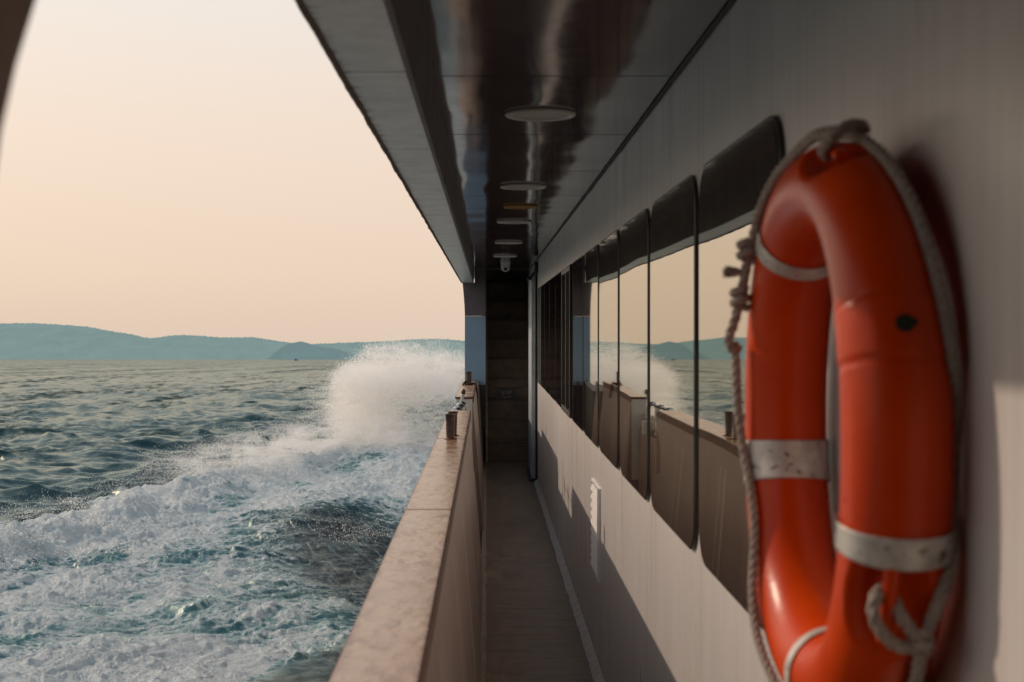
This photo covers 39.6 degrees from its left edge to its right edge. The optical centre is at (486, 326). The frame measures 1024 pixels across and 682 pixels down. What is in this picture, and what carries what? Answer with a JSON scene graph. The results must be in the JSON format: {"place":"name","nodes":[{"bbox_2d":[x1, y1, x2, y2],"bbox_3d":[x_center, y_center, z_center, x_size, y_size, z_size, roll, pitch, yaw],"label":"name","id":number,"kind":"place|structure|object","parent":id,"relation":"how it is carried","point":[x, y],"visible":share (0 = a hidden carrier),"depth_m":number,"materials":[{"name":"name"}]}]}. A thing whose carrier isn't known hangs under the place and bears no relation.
{"place":"outdoors","nodes":[
{"label":"outdoors","id":0,"kind":"place"},
{"bbox_2d":[0,359,464,681],"bbox_3d":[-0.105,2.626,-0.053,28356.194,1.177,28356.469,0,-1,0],"label":"water","id":1,"kind":"structure","parent":0,"point":[285,604],"depth_m":23.26,"materials":[{"name":"teal liquid"}]},
{"bbox_2d":[0,439,422,573],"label":"foam droplets","id":2,"kind":"object","parent":1,"relation":"on","point":[88,521],"visible":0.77,"depth_m":23.53,"materials":[{"name":"liquid"}]},
{"bbox_2d":[285,331,464,451],"bbox_3d":[-2.182,2.044,39.176,5.862,3.730,10.871,0,-1,0],"label":"bow spray","id":3,"kind":"object","parent":1,"relation":"on","point":[455,379],"visible":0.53,"depth_m":38.06,"materials":[{"name":"liquid"}]},
{"bbox_2d":[320,341,451,443],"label":"flung drops","id":4,"kind":"object","parent":1,"relation":"in","point":[345,373],"visible":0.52,"depth_m":38.25,"materials":[{"name":"liquid"}]},
{"bbox_2d":[0,323,464,358],"bbox_3d":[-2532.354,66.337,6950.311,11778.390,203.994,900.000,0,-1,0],"label":"hills","id":5,"kind":"structure","parent":0,"point":[34,341],"depth_m":6853.88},
{"bbox_2d":[0,0,474,343],"label":"sky","id":6,"kind":"structure","parent":0,"point":[168,167],"materials":[{"name":"beige"}]},
{"bbox_2d":[133,405,439,484],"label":"drifting mist","id":7,"kind":"structure","parent":0,"point":[299,444],"depth_m":34.30,"materials":[{"name":"liquid"}]},
{"bbox_2d":[266,341,390,359],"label":"headland","id":8,"kind":"structure","parent":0,"point":[299,350],"depth_m":5313.57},
{"bbox_2d":[481,462,604,681],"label":"deck floor","id":9,"kind":"structure","parent":0,"point":[534,628],"depth_m":8.53,"materials":[{"name":"paint"}]},
{"bbox_2d":[328,410,482,681],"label":"bulwark","id":10,"kind":"object","parent":9,"relation":"on","point":[419,618],"visible":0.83,"depth_m":3.54,"materials":[{"name":"paint"}]},
{"bbox_2d":[444,414,456,439],"bbox_3d":[-0.178,0.489,6.930,0.065,0.122,0.065,0,0,0],"label":"mooring bollard","id":11,"kind":"object","parent":10,"relation":"on","point":[450,423],"visible":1,"depth_m":6.91,"materials":[{"name":"silver metal"}]},
{"bbox_2d":[447,411,458,435],"bbox_3d":[-0.170,0.489,7.140,0.065,0.122,0.065,0,0,0],"label":"rod holder","id":12,"kind":"object","parent":10,"relation":"on","point":[456,413],"visible":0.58,"depth_m":7.12,"materials":[{"name":"metal"}]},
{"bbox_2d":[471,423,476,473],"bbox_3d":[-0.113,0.792,9.672,0.022,0.326,1.255,0,-1,-3],"label":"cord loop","id":13,"kind":"object","parent":10,"relation":"hanging from","point":[473,451],"visible":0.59,"depth_m":9.10,"materials":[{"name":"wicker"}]},
{"bbox_2d":[455,381,483,543],"bbox_3d":[-0.135,1.135,12.647,0.224,1.170,3.106,0,0,0],"label":"bulwark","id":14,"kind":"object","parent":9,"relation":"on","point":[470,398],"visible":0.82,"depth_m":11.34,"materials":[{"name":"paint"}]},
{"bbox_2d":[466,372,471,384],"bbox_3d":[-0.168,0.487,13.300,0.076,0.125,0.076,0,0,0],"label":"rod holder","id":15,"kind":"object","parent":14,"relation":"on","point":[468,376],"visible":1,"depth_m":13.28,"materials":[{"name":"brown metal"}]},
{"bbox_2d":[462,381,478,397],"bbox_3d":[-0.152,0.586,13.265,0.184,0.160,0.178,0,-1,12],"label":"mooring rope","id":16,"kind":"object","parent":15,"relation":"attached to","point":[469,383],"visible":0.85,"depth_m":13.24,"materials":[{"name":"brown fabric"}]},
{"bbox_2d":[463,268,485,476],"bbox_3d":[-0.152,0.500,15.615,0.276,2.440,2.830,0,0,0],"label":"side screen","id":17,"kind":"object","parent":9,"relation":"on","point":[475,324],"visible":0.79,"depth_m":17.00,"materials":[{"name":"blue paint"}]},
{"bbox_2d":[486,270,528,461],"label":"staircase","id":18,"kind":"structure","parent":9,"relation":"on","point":[507,365],"depth_m":17.80,"materials":[{"name":"paint"}]},
{"bbox_2d":[527,0,1023,681],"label":"cabin wall","id":19,"kind":"structure","parent":9,"relation":"on","point":[641,478],"depth_m":3.08,"materials":[{"name":"white paint"}]},
{"bbox_2d":[487,384,528,398],"bbox_3d":[0.261,0.774,16.889,0.526,0.187,0.032,0,0,0],"label":"vip sign","id":20,"kind":"object","parent":19,"relation":"hanging from","point":[506,392],"visible":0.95,"depth_m":16.88,"materials":[{"name":"black plastic"}]},
{"bbox_2d":[295,0,735,282],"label":"roof overhang","id":21,"kind":"object","parent":19,"relation":"attached to","point":[436,89],"visible":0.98,"depth_m":3.97,"materials":[{"name":"grey metal"}]},
{"bbox_2d":[0,0,35,137],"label":"side screen","id":22,"kind":"object","parent":21,"relation":"attached to","point":[15,16],"visible":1,"depth_m":0.89,"materials":[{"name":"paint"}]},
{"bbox_2d":[493,255,516,256],"bbox_3d":[0.182,-0.694,14.150,0.242,0.011,0.242,0,0,0],"label":"ceiling light","id":23,"kind":"object","parent":21,"relation":"attached to","point":[504,256],"visible":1,"depth_m":14.07,"materials":[{"name":"white plastic"}]},
{"bbox_2d":[500,262,510,271],"bbox_3d":[0.205,-0.648,15.596,0.112,0.104,0.121,0,0,0],"label":"security camera","id":24,"kind":"object","parent":21,"relation":"attached to","point":[505,266],"visible":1,"depth_m":15.56,"materials":[{"name":"white plastic"}]},
{"bbox_2d":[494,241,522,243],"bbox_3d":[0.182,-0.694,11.850,0.242,0.011,0.242,0,0,0],"label":"ceiling light","id":25,"kind":"object","parent":21,"relation":"attached to","point":[508,242],"visible":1,"depth_m":11.77,"materials":[{"name":"white plastic"}]},
{"bbox_2d":[496,220,531,223],"bbox_3d":[0.182,-0.694,9.490,0.242,0.011,0.242,0,0,0],"label":"ceiling light","id":26,"kind":"object","parent":21,"relation":"attached to","point":[513,221],"visible":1,"depth_m":9.46,"materials":[{"name":"white plastic"}]},
{"bbox_2d":[503,205,537,208],"bbox_3d":[0.196,-0.694,8.290,0.208,0.011,0.208,0,0,0],"label":"ceiling speaker","id":27,"kind":"object","parent":21,"relation":"attached to","point":[520,206],"visible":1,"depth_m":8.25,"materials":[{"name":"plastic"}]},
{"bbox_2d":[499,184,546,189],"bbox_3d":[0.182,-0.694,7.100,0.242,0.011,0.242,0,0,0],"label":"ceiling light","id":28,"kind":"object","parent":21,"relation":"attached to","point":[523,186],"visible":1,"depth_m":7.08,"materials":[{"name":"white plastic"}]},
{"bbox_2d":[503,108,576,121],"bbox_3d":[0.176,-0.694,4.680,0.242,0.011,0.242,0,0,0],"label":"ceiling light","id":29,"kind":"object","parent":21,"relation":"attached to","point":[540,114],"visible":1,"depth_m":4.67,"materials":[{"name":"white plastic"}]},
{"bbox_2d":[526,262,537,481],"bbox_3d":[0.473,0.476,15.310,0.114,2.283,1.380,0,0,0],"label":"sliding door","id":30,"kind":"structure","parent":19,"relation":"attached to","point":[532,468],"depth_m":14.87,"materials":[{"name":"metal"}]},
{"bbox_2d":[529,274,530,473],"bbox_3d":[0.488,0.515,15.470,0.036,2.150,1.060,0,0,0],"label":"door leaf","id":31,"kind":"structure","parent":30,"relation":"in","point":[530,274],"depth_m":15.28,"materials":[{"name":"metal"}]},
{"bbox_2d":[536,287,539,383],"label":"window","id":32,"kind":"structure","parent":19,"relation":"in","point":[538,289],"depth_m":14.23,"materials":[{"name":"black glass"}]},
{"bbox_2d":[540,284,544,388],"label":"window","id":33,"kind":"structure","parent":19,"relation":"in","point":[542,289],"depth_m":13.20,"materials":[{"name":"black glass"}]},
{"bbox_2d":[545,280,549,394],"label":"window","id":34,"kind":"structure","parent":19,"relation":"in","point":[547,285],"depth_m":12.11,"materials":[{"name":"black glass"}]},
{"bbox_2d":[550,275,555,400],"bbox_3d":[0.524,0.092,11.239,0.014,0.959,0.958,0,0,0],"label":"window","id":35,"kind":"structure","parent":19,"relation":"in","point":[553,280],"depth_m":11.02,"materials":[{"name":"black glass"}]},
{"bbox_2d":[556,271,560,406],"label":"window","id":36,"kind":"structure","parent":19,"relation":"in","point":[558,276],"depth_m":10.26,"materials":[{"name":"black glass"}]},
{"bbox_2d":[561,264,572,418],"bbox_3d":[0.518,0.092,9.179,0.024,0.959,0.958,0,0,0],"label":"window","id":37,"kind":"structure","parent":19,"relation":"in","point":[566,274],"depth_m":9.16,"materials":[{"name":"black glass"}]},
{"bbox_2d":[572,255,583,430],"bbox_3d":[0.524,0.092,8.149,0.014,0.959,0.958,0,0,0],"label":"window","id":38,"kind":"structure","parent":19,"relation":"in","point":[578,265],"depth_m":8.03,"materials":[{"name":"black glass"}]},
{"bbox_2d":[584,244,599,446],"bbox_3d":[0.524,0.092,7.119,0.014,0.959,0.958,0,0,0],"label":"window","id":39,"kind":"structure","parent":19,"relation":"in","point":[591,257],"depth_m":7.03,"materials":[{"name":"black glass"}]},
{"bbox_2d":[599,230,619,468],"bbox_3d":[0.524,0.092,6.089,0.014,0.959,0.958,0,0,0],"label":"window","id":40,"kind":"structure","parent":19,"relation":"in","point":[609,253],"depth_m":5.99,"materials":[{"name":"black glass"}]},
{"bbox_2d":[620,208,650,499],"bbox_3d":[0.524,0.093,5.059,0.014,0.959,0.958,0,0,0],"label":"window","id":41,"kind":"structure","parent":19,"relation":"in","point":[635,233],"depth_m":4.95,"materials":[{"name":"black glass"}]},
{"bbox_2d":[650,175,698,549],"bbox_3d":[0.524,0.093,4.029,0.014,0.959,0.958,0,0,0],"label":"window","id":42,"kind":"structure","parent":19,"relation":"in","point":[674,225],"depth_m":3.90,"materials":[{"name":"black glass"}]},
{"bbox_2d":[699,115,785,629],"bbox_3d":[0.524,0.093,2.999,0.013,0.959,0.958,0,0,0],"label":"window","id":43,"kind":"structure","parent":19,"relation":"in","point":[732,183],"depth_m":3.10,"materials":[{"name":"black glass"}]},
{"bbox_2d":[744,141,955,681],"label":"life ring","id":44,"kind":"object","parent":19,"relation":"attached to","point":[839,235],"visible":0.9,"depth_m":1.63,"materials":[{"name":"orange plastic"}]},
{"bbox_2d":[721,118,963,681],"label":"grab line","id":45,"kind":"object","parent":44,"relation":"attached to","point":[919,646],"visible":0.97,"depth_m":1.66,"materials":[{"name":"fabric"}]},
{"bbox_3d":[-0.192,1.198,10.200,0.065,0.844,1.760,0,0,0],"label":"gangway gate","id":46,"kind":"object","parent":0,"visible":0},
{"bbox_2d":[454,404,464,409],"bbox_3d":[-0.192,0.665,9.797,0.112,0.251,0.054,1,-1,-21],"label":"bent pipe fitting","id":47,"kind":"object","parent":46,"relation":"attached to","point":[461,407],"visible":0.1,"depth_m":9.79,"materials":[{"name":"metal"}]},
{"bbox_2d":[456,401,467,409],"bbox_3d":[-0.182,0.665,10.217,0.112,0.251,0.054,1,-1,-21],"label":"bent pipe fitting","id":48,"kind":"object","parent":46,"relation":"attached to","point":[464,404],"visible":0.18,"depth_m":10.21,"materials":[{"name":"metal"}]},
{"bbox_2d":[460,389,465,401],"bbox_3d":[-0.175,0.631,10.505,0.060,0.337,0.110,0,0,0],"label":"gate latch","id":49,"kind":"object","parent":46,"relation":"attached to","point":[463,391],"visible":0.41,"depth_m":10.49,"materials":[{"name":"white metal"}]}
]}

